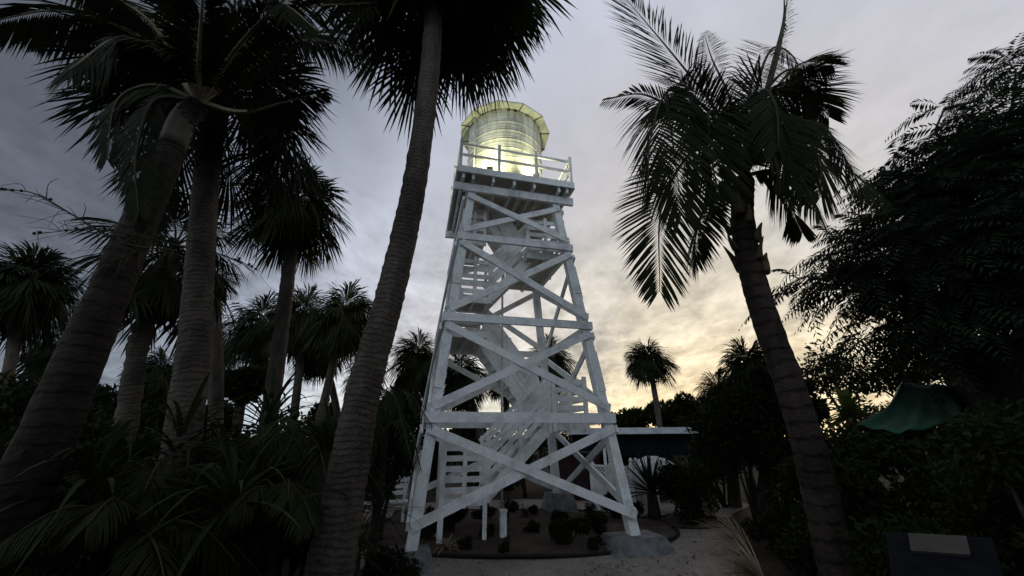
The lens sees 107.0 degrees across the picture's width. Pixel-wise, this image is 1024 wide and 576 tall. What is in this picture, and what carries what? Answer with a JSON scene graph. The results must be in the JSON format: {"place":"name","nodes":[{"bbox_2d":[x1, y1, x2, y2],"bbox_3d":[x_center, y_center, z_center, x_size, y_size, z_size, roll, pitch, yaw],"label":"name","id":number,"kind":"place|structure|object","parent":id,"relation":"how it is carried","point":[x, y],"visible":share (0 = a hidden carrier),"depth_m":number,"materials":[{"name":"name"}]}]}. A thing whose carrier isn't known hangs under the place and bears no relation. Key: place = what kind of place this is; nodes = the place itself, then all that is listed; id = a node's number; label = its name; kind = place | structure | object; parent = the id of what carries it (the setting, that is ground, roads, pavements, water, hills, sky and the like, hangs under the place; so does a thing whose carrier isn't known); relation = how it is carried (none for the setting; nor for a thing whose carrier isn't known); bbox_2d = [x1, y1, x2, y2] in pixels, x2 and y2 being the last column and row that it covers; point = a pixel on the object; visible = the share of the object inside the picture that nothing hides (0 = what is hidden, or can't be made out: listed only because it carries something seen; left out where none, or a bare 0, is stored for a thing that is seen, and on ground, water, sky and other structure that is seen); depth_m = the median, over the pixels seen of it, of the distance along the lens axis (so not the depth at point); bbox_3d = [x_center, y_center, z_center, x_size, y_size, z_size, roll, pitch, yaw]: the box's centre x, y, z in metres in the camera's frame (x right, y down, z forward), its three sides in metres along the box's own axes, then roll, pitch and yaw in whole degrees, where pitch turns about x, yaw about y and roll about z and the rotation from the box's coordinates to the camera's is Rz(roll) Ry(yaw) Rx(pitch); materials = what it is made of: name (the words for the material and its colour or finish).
{"place":"outdoors","nodes":[
{"label":"outdoors","id":0,"kind":"place"},
{"bbox_2d":[125,505,296,575],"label":"shrub","id":1,"kind":"object","parent":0,"point":[255,545],"visible":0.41,"depth_m":3.16,"materials":[{"name":"green plant"}]},
{"bbox_2d":[229,489,320,575],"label":"shrub","id":2,"kind":"object","parent":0,"point":[296,556],"visible":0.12,"depth_m":3.54,"materials":[{"name":"green plant"}]},
{"bbox_2d":[0,0,1023,438],"label":"sky","id":3,"kind":"structure","parent":0,"point":[903,51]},
{"bbox_2d":[30,438,1017,575],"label":"ground","id":4,"kind":"structure","parent":0,"point":[775,567],"depth_m":9.81,"materials":[{"name":"beige soil"}]},
{"bbox_2d":[16,320,67,385],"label":"sabal palm","id":5,"kind":"object","parent":4,"relation":"on","point":[38,363],"visible":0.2,"depth_m":11.49,"materials":[{"name":"green plant"}]},
{"bbox_2d":[0,240,89,419],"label":"sabal palm","id":6,"kind":"object","parent":4,"relation":"on","point":[33,299],"visible":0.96,"depth_m":8.98,"materials":[{"name":"green plant"}]},
{"bbox_2d":[0,367,102,445],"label":"shrub","id":7,"kind":"object","parent":4,"relation":"on","point":[13,403],"visible":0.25,"depth_m":6.23,"materials":[{"name":"green plant"}]},
{"bbox_2d":[0,407,144,503],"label":"shrub","id":8,"kind":"object","parent":4,"relation":"on","point":[89,439],"visible":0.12,"depth_m":4.74,"materials":[{"name":"green plant"}]},
{"bbox_2d":[0,487,195,575],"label":"shrub","id":9,"kind":"object","parent":4,"relation":"on","point":[72,564],"visible":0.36,"depth_m":2.69,"materials":[{"name":"green plant"}]},
{"bbox_2d":[0,419,221,575],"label":"strap leaf plant","id":10,"kind":"object","parent":4,"relation":"on","point":[94,476],"visible":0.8,"depth_m":2.90,"materials":[{"name":"green plant"}]},
{"bbox_2d":[83,396,166,470],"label":"shrub","id":11,"kind":"object","parent":4,"relation":"on","point":[148,416],"visible":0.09,"depth_m":6.88,"materials":[{"name":"green plant"}]},
{"bbox_2d":[86,371,168,418],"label":"broadleaf tree","id":12,"kind":"object","parent":4,"relation":"on","point":[109,395],"visible":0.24,"depth_m":11.37,"materials":[{"name":"green plant"}]},
{"bbox_2d":[0,497,258,575],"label":"feather palm","id":13,"kind":"object","parent":4,"relation":"on","point":[92,522],"visible":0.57,"depth_m":2.57,"materials":[{"name":"green plant"}]},
{"bbox_2d":[0,440,267,562],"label":"feather palm","id":14,"kind":"object","parent":4,"relation":"on","point":[130,478],"visible":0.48,"depth_m":3.07,"materials":[{"name":"green plant"}]},
{"bbox_2d":[115,345,174,390],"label":"sabal palm","id":15,"kind":"object","parent":4,"relation":"on","point":[156,367],"visible":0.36,"depth_m":14.60,"materials":[{"name":"green plant"}]},
{"bbox_2d":[52,189,256,575],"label":"sabal palm","id":16,"kind":"object","parent":4,"relation":"on","point":[155,299],"visible":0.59,"depth_m":6.10,"materials":[{"name":"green plant"}]},
{"bbox_2d":[65,372,261,496],"bbox_3d":[-3.382,1.983,3.486,2.014,2.277,1.788,15,-27,-34],"label":"strap leaf plant","id":17,"kind":"object","parent":4,"relation":"on","point":[194,406],"visible":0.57,"depth_m":3.66,"materials":[{"name":"green plant"}]},
{"bbox_2d":[84,419,268,518],"bbox_3d":[-4.266,2.713,4.965,1.706,2.017,1.844,0,-22,0],"label":"shrub","id":18,"kind":"object","parent":4,"relation":"on","point":[148,436],"visible":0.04,"depth_m":4.97,"materials":[{"name":"green plant"}]},
{"bbox_2d":[23,0,342,575],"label":"sabal palm","id":19,"kind":"object","parent":4,"relation":"on","point":[266,150],"visible":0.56,"depth_m":4.97,"materials":[{"name":"green plant"}]},
{"bbox_2d":[0,0,388,575],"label":"coconut palm","id":20,"kind":"object","parent":4,"relation":"on","point":[54,416],"visible":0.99,"depth_m":3.71,"materials":[{"name":"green plant"}]},
{"bbox_2d":[88,413,355,575],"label":"strap leaf plant","id":21,"kind":"object","parent":4,"relation":"on","point":[233,483],"visible":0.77,"depth_m":3.09,"materials":[{"name":"green plant"}]},
{"bbox_2d":[203,399,243,435],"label":"broadleaf tree","id":22,"kind":"object","parent":4,"relation":"on","point":[229,407],"visible":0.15,"depth_m":12.34,"materials":[{"name":"green plant"}]},
{"bbox_2d":[204,267,244,521],"bbox_3d":[-6.498,1.898,7.702,2.090,5.689,1.415,-9,-23,21],"label":"sabal palm","id":23,"kind":"object","parent":4,"relation":"on","point":[216,382],"visible":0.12,"depth_m":7.93,"materials":[{"name":"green plant"}]},
{"bbox_2d":[150,367,334,571],"bbox_3d":[-3.093,2.245,4.613,2.588,2.618,2.167,0,-22,0],"label":"strap leaf plant","id":24,"kind":"object","parent":4,"relation":"on","point":[270,409],"visible":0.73,"depth_m":4.69,"materials":[{"name":"green plant"}]},
{"bbox_2d":[224,363,267,435],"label":"broadleaf tree","id":25,"kind":"object","parent":4,"relation":"on","point":[245,379],"visible":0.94,"depth_m":10.44,"materials":[{"name":"green plant"}]},
{"bbox_2d":[132,479,371,575],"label":"feather palm","id":26,"kind":"object","parent":4,"relation":"on","point":[293,504],"visible":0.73,"depth_m":3.10,"materials":[{"name":"green plant"}]},
{"bbox_2d":[222,289,287,370],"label":"sabal palm","id":27,"kind":"object","parent":4,"relation":"on","point":[242,341],"visible":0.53,"depth_m":13.64,"materials":[{"name":"green plant"}]},
{"bbox_2d":[230,406,319,519],"bbox_3d":[-3.758,3.033,6.002,2.138,2.182,1.644,0,-22,0],"label":"shrub","id":28,"kind":"object","parent":4,"relation":"on","point":[285,474],"visible":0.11,"depth_m":5.88,"materials":[{"name":"green plant"}]},
{"bbox_2d":[220,151,354,506],"bbox_3d":[-4.979,0.654,7.715,2.728,7.952,2.740,0,-22,0],"label":"sabal palm","id":29,"kind":"object","parent":4,"relation":"on","point":[308,245],"visible":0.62,"depth_m":8.11,"materials":[{"name":"green plant"}]},
{"bbox_2d":[250,282,326,448],"bbox_3d":[-7.508,3.069,12.777,3.107,7.214,2.925,0,-22,0],"label":"sabal palm","id":30,"kind":"object","parent":4,"relation":"on","point":[299,322],"visible":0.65,"depth_m":12.88,"materials":[{"name":"green plant"}]},
{"bbox_2d":[199,417,386,575],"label":"feather palm","id":31,"kind":"object","parent":4,"relation":"on","point":[280,439],"visible":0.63,"depth_m":4.04,"materials":[{"name":"green plant"}]},
{"bbox_2d":[286,354,352,420],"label":"sabal palm","id":32,"kind":"object","parent":4,"relation":"on","point":[320,372],"visible":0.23,"depth_m":14.40,"materials":[{"name":"green plant"}]},
{"bbox_2d":[304,398,340,429],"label":"broadleaf tree","id":33,"kind":"object","parent":4,"relation":"on","point":[313,411],"visible":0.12,"depth_m":14.82,"materials":[{"name":"green plant"}]},
{"bbox_2d":[262,397,390,575],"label":"strap leaf plant","id":34,"kind":"object","parent":4,"relation":"on","point":[326,436],"visible":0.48,"depth_m":4.17,"materials":[{"name":"green plant"}]},
{"bbox_2d":[297,278,372,489],"bbox_3d":[-5.751,2.980,12.324,2.575,7.047,3.151,9,-23,-21],"label":"sabal palm","id":35,"kind":"object","parent":4,"relation":"on","point":[339,336],"visible":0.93,"depth_m":12.35,"materials":[{"name":"green plant"}]},
{"bbox_2d":[338,359,393,397],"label":"sabal palm","id":36,"kind":"object","parent":4,"relation":"on","point":[383,383],"visible":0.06,"depth_m":14.50,"materials":[{"name":"green plant"}]},
{"bbox_2d":[354,503,410,575],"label":"strap leaf plant","id":37,"kind":"object","parent":4,"relation":"on","point":[357,568],"visible":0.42,"depth_m":3.86,"materials":[{"name":"green plant"}]},
{"bbox_2d":[361,542,423,575],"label":"shrub","id":38,"kind":"object","parent":4,"relation":"on","point":[385,563],"visible":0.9,"depth_m":4.43,"materials":[{"name":"green plant"}]},
{"bbox_2d":[362,482,428,575],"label":"strap leaf plant","id":39,"kind":"object","parent":4,"relation":"on","point":[372,501],"visible":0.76,"depth_m":4.85,"materials":[{"name":"green plant"}]},
{"bbox_2d":[370,388,433,550],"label":"feather palm","id":40,"kind":"object","parent":4,"relation":"on","point":[389,393],"visible":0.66,"depth_m":4.98,"materials":[{"name":"green plant"}]},
{"bbox_2d":[377,384,426,498],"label":"broadleaf tree","id":41,"kind":"object","parent":4,"relation":"on","point":[419,399],"visible":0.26,"depth_m":11.03,"materials":[{"name":"green plant"}]},
{"bbox_2d":[385,328,436,493],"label":"sabal palm","id":42,"kind":"object","parent":4,"relation":"on","point":[413,361],"visible":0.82,"depth_m":13.41,"materials":[{"name":"green plant"}]},
{"bbox_2d":[391,428,471,499],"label":"shrub","id":43,"kind":"object","parent":4,"relation":"on","point":[433,471],"visible":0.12,"depth_m":11.24,"materials":[{"name":"green plant"}]},
{"bbox_2d":[303,0,576,575],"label":"sabal palm","id":44,"kind":"object","parent":4,"relation":"on","point":[464,43],"visible":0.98,"depth_m":5.69,"materials":[{"name":"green plant"}]},
{"bbox_2d":[419,354,496,497],"bbox_3d":[-1.758,4.169,12.386,2.708,4.862,2.489,0,-22,0],"label":"sabal palm","id":45,"kind":"object","parent":4,"relation":"on","point":[455,380],"visible":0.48,"depth_m":12.37,"materials":[{"name":"green plant"}]},
{"bbox_2d":[448,428,493,474],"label":"broadleaf tree","id":46,"kind":"object","parent":4,"relation":"on","point":[470,435],"visible":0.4,"depth_m":18.03,"materials":[{"name":"green plant"}]},
{"bbox_2d":[460,465,521,489],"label":"shrub","id":47,"kind":"object","parent":4,"relation":"on","point":[509,487],"visible":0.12,"depth_m":13.23,"materials":[{"name":"green plant"}]},
{"bbox_2d":[482,369,520,445],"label":"sabal palm","id":48,"kind":"object","parent":4,"relation":"on","point":[494,395],"visible":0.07,"depth_m":15.24,"materials":[{"name":"green plant"}]},
{"bbox_2d":[388,100,677,575],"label":"lighthouse tower","id":49,"kind":"structure","parent":4,"relation":"on","point":[507,209],"depth_m":7.83,"materials":[{"name":"white paint"}]},
{"bbox_2d":[529,333,576,490],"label":"sabal palm","id":50,"kind":"object","parent":4,"relation":"on","point":[559,359],"visible":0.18,"depth_m":13.74,"materials":[{"name":"green plant"}]},
{"bbox_2d":[226,422,925,469],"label":"woods","id":51,"kind":"object","parent":4,"relation":"on","point":[545,453],"depth_m":28.87,"materials":[{"name":"green plant"}]},
{"bbox_2d":[598,406,650,427],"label":"broadleaf tree","id":52,"kind":"object","parent":4,"relation":"on","point":[629,418],"visible":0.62,"depth_m":19.86,"materials":[{"name":"green plant"}]},
{"bbox_2d":[563,427,698,477],"bbox_3d":[4.245,6.247,13.945,4.480,2.000,3.430,-2,-22,5],"label":"shelter","id":53,"kind":"object","parent":4,"relation":"on","point":[663,442],"visible":0.36,"depth_m":12.72,"materials":[{"name":"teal paint"}]},
{"bbox_2d":[623,337,682,426],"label":"sabal palm","id":54,"kind":"object","parent":4,"relation":"on","point":[642,368],"visible":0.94,"depth_m":16.51,"materials":[{"name":"green plant"}]},
{"bbox_2d":[638,399,681,466],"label":"broadleaf tree","id":55,"kind":"object","parent":4,"relation":"on","point":[669,410],"visible":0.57,"depth_m":18.69,"materials":[{"name":"green plant"}]},
{"bbox_2d":[670,390,707,426],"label":"broadleaf tree","id":56,"kind":"object","parent":4,"relation":"on","point":[688,408],"visible":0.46,"depth_m":16.89,"materials":[{"name":"green plant"}]},
{"bbox_2d":[691,367,742,507],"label":"sabal palm","id":57,"kind":"object","parent":4,"relation":"on","point":[733,490],"visible":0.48,"depth_m":10.26,"materials":[{"name":"green plant"}]},
{"bbox_2d":[686,421,747,507],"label":"shrub","id":58,"kind":"object","parent":4,"relation":"on","point":[695,448],"visible":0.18,"depth_m":9.77,"materials":[{"name":"green plant"}]},
{"bbox_2d":[685,511,751,555],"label":"grass clump","id":59,"kind":"object","parent":4,"relation":"on","point":[730,526],"visible":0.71,"depth_m":5.87,"materials":[{"name":"plant"}]},
{"bbox_2d":[692,523,763,575],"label":"grass clump","id":60,"kind":"object","parent":4,"relation":"on","point":[746,566],"visible":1,"depth_m":4.52,"materials":[{"name":"plant"}]},
{"bbox_2d":[685,381,787,517],"bbox_3d":[5.321,3.656,8.754,2.237,2.924,1.815,0,-22,0],"label":"broadleaf tree","id":61,"kind":"object","parent":4,"relation":"on","point":[736,417],"visible":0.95,"depth_m":8.60,"materials":[{"name":"green plant"}]},
{"bbox_2d":[694,429,793,520],"bbox_3d":[5.477,4.039,8.323,2.584,1.931,1.552,0,-22,0],"label":"shrub","id":62,"kind":"object","parent":4,"relation":"on","point":[768,455],"visible":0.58,"depth_m":8.40,"materials":[{"name":"green plant"}]},
{"bbox_2d":[712,336,777,510],"bbox_3d":[6.228,3.232,9.394,1.926,4.264,1.906,0,-22,0],"label":"sabal palm","id":63,"kind":"object","parent":4,"relation":"on","point":[750,368],"visible":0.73,"depth_m":9.53,"materials":[{"name":"green plant"}]},
{"bbox_2d":[600,0,894,575],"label":"coconut palm","id":64,"kind":"object","parent":4,"relation":"on","point":[787,133],"visible":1,"depth_m":4.80,"materials":[{"name":"green plant"}]},
{"bbox_2d":[740,505,795,557],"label":"shrub","id":65,"kind":"object","parent":4,"relation":"on","point":[778,522],"visible":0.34,"depth_m":5.92,"materials":[{"name":"green plant"}]},
{"bbox_2d":[732,378,831,435],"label":"broadleaf tree","id":66,"kind":"object","parent":4,"relation":"on","point":[775,408],"visible":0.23,"depth_m":8.74,"materials":[{"name":"green plant"}]},
{"bbox_2d":[772,514,861,575],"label":"shrub","id":67,"kind":"object","parent":4,"relation":"on","point":[797,538],"visible":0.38,"depth_m":4.84,"materials":[{"name":"green plant"}]},
{"bbox_2d":[788,496,886,550],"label":"shrub","id":68,"kind":"object","parent":4,"relation":"on","point":[800,508],"visible":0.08,"depth_m":5.52,"materials":[{"name":"green plant"}]},
{"bbox_2d":[797,337,892,455],"bbox_3d":[10.984,4.002,12.390,2.706,4.992,2.484,0,-22,0],"label":"broadleaf tree","id":69,"kind":"object","parent":4,"relation":"on","point":[832,376],"visible":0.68,"depth_m":12.57,"materials":[{"name":"green plant"}]},
{"bbox_2d":[816,385,891,529],"bbox_3d":[6.399,3.109,6.960,1.146,2.620,1.268,0,-22,0],"label":"bright plant","id":70,"kind":"object","parent":4,"relation":"on","point":[849,412],"visible":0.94,"depth_m":7.18,"materials":[{"name":"green plant"}]},
{"bbox_2d":[738,32,1023,423],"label":"feathery tree","id":71,"kind":"object","parent":4,"relation":"on","point":[954,238],"visible":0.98,"depth_m":6.42,"materials":[{"name":"green plant"}]},
{"bbox_2d":[822,418,960,531],"bbox_3d":[4.851,2.709,4.982,1.993,1.928,1.408,0,-22,0],"label":"shrub","id":72,"kind":"object","parent":4,"relation":"on","point":[852,468],"visible":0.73,"depth_m":4.88,"materials":[{"name":"green plant"}]},
{"bbox_2d":[830,401,966,479],"bbox_3d":[10.285,4.076,9.647,4.654,2.767,1.725,0,-22,0],"label":"shrub","id":73,"kind":"object","parent":4,"relation":"on","point":[909,434],"visible":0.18,"depth_m":9.37,"materials":[{"name":"green plant"}]},
{"bbox_2d":[859,345,942,396],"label":"broadleaf tree","id":74,"kind":"object","parent":4,"relation":"on","point":[891,381],"visible":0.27,"depth_m":11.83,"materials":[{"name":"green plant"}]},
{"bbox_2d":[856,382,965,499],"bbox_3d":[7.595,3.074,6.875,4.309,2.606,1.314,18,-28,-38],"label":"tent","id":75,"kind":"object","parent":4,"relation":"on","point":[914,407],"visible":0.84,"depth_m":6.49,"materials":[{"name":"green fabric"}]},
{"bbox_2d":[834,510,1023,575],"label":"shrub","id":76,"kind":"object","parent":4,"relation":"on","point":[873,559],"visible":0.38,"depth_m":3.33,"materials":[{"name":"green plant"}]},
{"bbox_2d":[900,396,1023,493],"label":"shrub","id":77,"kind":"object","parent":4,"relation":"on","point":[999,409],"visible":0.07,"depth_m":4.82,"materials":[{"name":"green plant"}]},
{"bbox_2d":[908,447,1023,548],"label":"shrub","id":78,"kind":"object","parent":4,"relation":"on","point":[946,474],"visible":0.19,"depth_m":4.18,"materials":[{"name":"green plant"}]},
{"bbox_2d":[925,403,1023,572],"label":"shrub","id":79,"kind":"object","parent":4,"relation":"on","point":[995,506],"visible":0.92,"depth_m":3.04,"materials":[{"name":"green plant"}]},
{"bbox_2d":[928,330,1023,426],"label":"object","id":80,"kind":"structure","parent":4,"relation":"on","point":[1011,388],"depth_m":5.56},
{"bbox_2d":[513,440,536,497],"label":"shrub","id":81,"kind":"object","parent":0,"point":[523,482],"visible":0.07,"depth_m":11.53,"materials":[{"name":"green plant"}]},
{"bbox_2d":[360,499,748,575],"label":"path","id":82,"kind":"structure","parent":0,"point":[663,566],"depth_m":5.40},
{"bbox_2d":[364,477,408,521],"bbox_3d":[-2.830,4.530,8.045,1.200,0.865,0.514,5,-22,-13],"label":"bench","id":83,"kind":"object","parent":82,"relation":"on","point":[404,486],"visible":0.28,"depth_m":8.36,"materials":[{"name":"white paint"}]},
{"bbox_2d":[360,509,676,558],"bbox_3d":[0.084,4.665,7.421,6.100,0.090,3.960,0,-22,0],"label":"planting bed","id":84,"kind":"object","parent":82,"relation":"on","point":[470,524],"visible":0.37,"depth_m":6.67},
{"bbox_2d":[365,408,426,539],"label":"shrub","id":85,"kind":"object","parent":84,"relation":"on","point":[396,465],"visible":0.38,"depth_m":6.93,"materials":[{"name":"green plant"}]},
{"bbox_2d":[419,505,436,538],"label":"bed plant","id":86,"kind":"object","parent":84,"relation":"on","point":[430,529],"visible":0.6,"depth_m":6.45,"materials":[{"name":"green plant"}]},
{"bbox_2d":[443,506,468,531],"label":"bed plant","id":87,"kind":"object","parent":84,"relation":"on","point":[450,520],"visible":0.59,"depth_m":6.91,"materials":[{"name":"green plant"}]},
{"bbox_2d":[456,535,472,549],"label":"bed plant","id":88,"kind":"object","parent":84,"relation":"on","point":[467,544],"visible":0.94,"depth_m":5.92,"materials":[{"name":"green plant"}]},
{"bbox_2d":[471,503,497,518],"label":"bed plant","id":89,"kind":"object","parent":84,"relation":"on","point":[478,513],"visible":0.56,"depth_m":8.09,"materials":[{"name":"green plant"}]},
{"bbox_2d":[499,509,506,537],"bbox_3d":[-0.158,4.150,6.604,0.132,0.511,0.132,5,-22,-13],"label":"garden post","id":90,"kind":"object","parent":84,"relation":"on","point":[502,523],"visible":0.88,"depth_m":6.58,"materials":[{"name":"white paint"}]},
{"bbox_2d":[489,488,532,522],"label":"spiky plant","id":91,"kind":"object","parent":84,"relation":"on","point":[507,501],"visible":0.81,"depth_m":7.66,"materials":[{"name":"green plant"}]},
{"bbox_2d":[548,514,593,544],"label":"bed plant","id":92,"kind":"object","parent":84,"relation":"on","point":[558,532],"visible":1,"depth_m":6.20,"materials":[{"name":"green plant"}]},
{"bbox_2d":[587,535,605,550],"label":"bed plant","id":93,"kind":"object","parent":84,"relation":"on","point":[595,542],"visible":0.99,"depth_m":5.88,"materials":[{"name":"green plant"}]},
{"bbox_2d":[585,511,608,533],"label":"bed plant","id":94,"kind":"object","parent":84,"relation":"on","point":[599,522],"visible":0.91,"depth_m":6.88,"materials":[{"name":"green plant"}]},
{"bbox_2d":[600,492,621,518],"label":"bed plant","id":95,"kind":"object","parent":84,"relation":"on","point":[615,514],"visible":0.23,"depth_m":8.10,"materials":[{"name":"green plant"}]},
{"bbox_2d":[614,445,680,518],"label":"spiky plant","id":96,"kind":"object","parent":84,"relation":"on","point":[650,479],"visible":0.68,"depth_m":8.20,"materials":[{"name":"green plant"}]},
{"bbox_2d":[359,508,679,557],"bbox_3d":[0.084,4.681,7.415,6.192,0.075,4.039,0,-22,0],"label":"bed edging","id":97,"kind":"object","parent":82,"relation":"on","point":[560,555],"visible":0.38,"depth_m":5.62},
{"bbox_2d":[363,501,774,575],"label":"fallen leaves","id":98,"kind":"object","parent":82,"relation":"on","point":[582,543],"visible":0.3,"depth_m":5.95,"materials":[{"name":"brown plant"}]},
{"bbox_2d":[558,451,600,499],"bbox_3d":[1.994,5.577,11.336,1.300,1.247,0.860,-2,-22,5],"label":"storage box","id":99,"kind":"object","parent":82,"relation":"on","point":[569,464],"visible":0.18,"depth_m":11.04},
{"bbox_2d":[590,456,660,515],"bbox_3d":[2.806,4.749,9.172,1.674,1.215,0.929,0,-22,0],"label":"fence","id":100,"kind":"object","parent":82,"relation":"on","point":[597,487],"visible":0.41,"depth_m":9.13,"materials":[{"name":"white paint"}]},
{"bbox_2d":[637,515,741,527],"bbox_3d":[3.559,4.838,7.859,2.347,0.049,1.151,0,-22,0],"label":"bed edging","id":101,"kind":"object","parent":82,"relation":"on","point":[734,524],"visible":0.34,"depth_m":7.39,"materials":[{"name":"grey stone"}]},
{"bbox_2d":[643,517,738,525],"bbox_3d":[3.559,4.826,7.863,2.296,0.045,1.099,0,-22,0],"label":"side bed","id":102,"kind":"object","parent":82,"relation":"on","point":[681,522],"visible":0.44,"depth_m":7.74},
{"bbox_2d":[654,453,725,528],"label":"shrub","id":103,"kind":"object","parent":102,"relation":"on","point":[686,486],"visible":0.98,"depth_m":7.76,"materials":[{"name":"green plant"}]},
{"bbox_2d":[886,532,1003,575],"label":"plaque stand","id":104,"kind":"object","parent":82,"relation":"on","point":[915,554],"visible":1,"depth_m":1.66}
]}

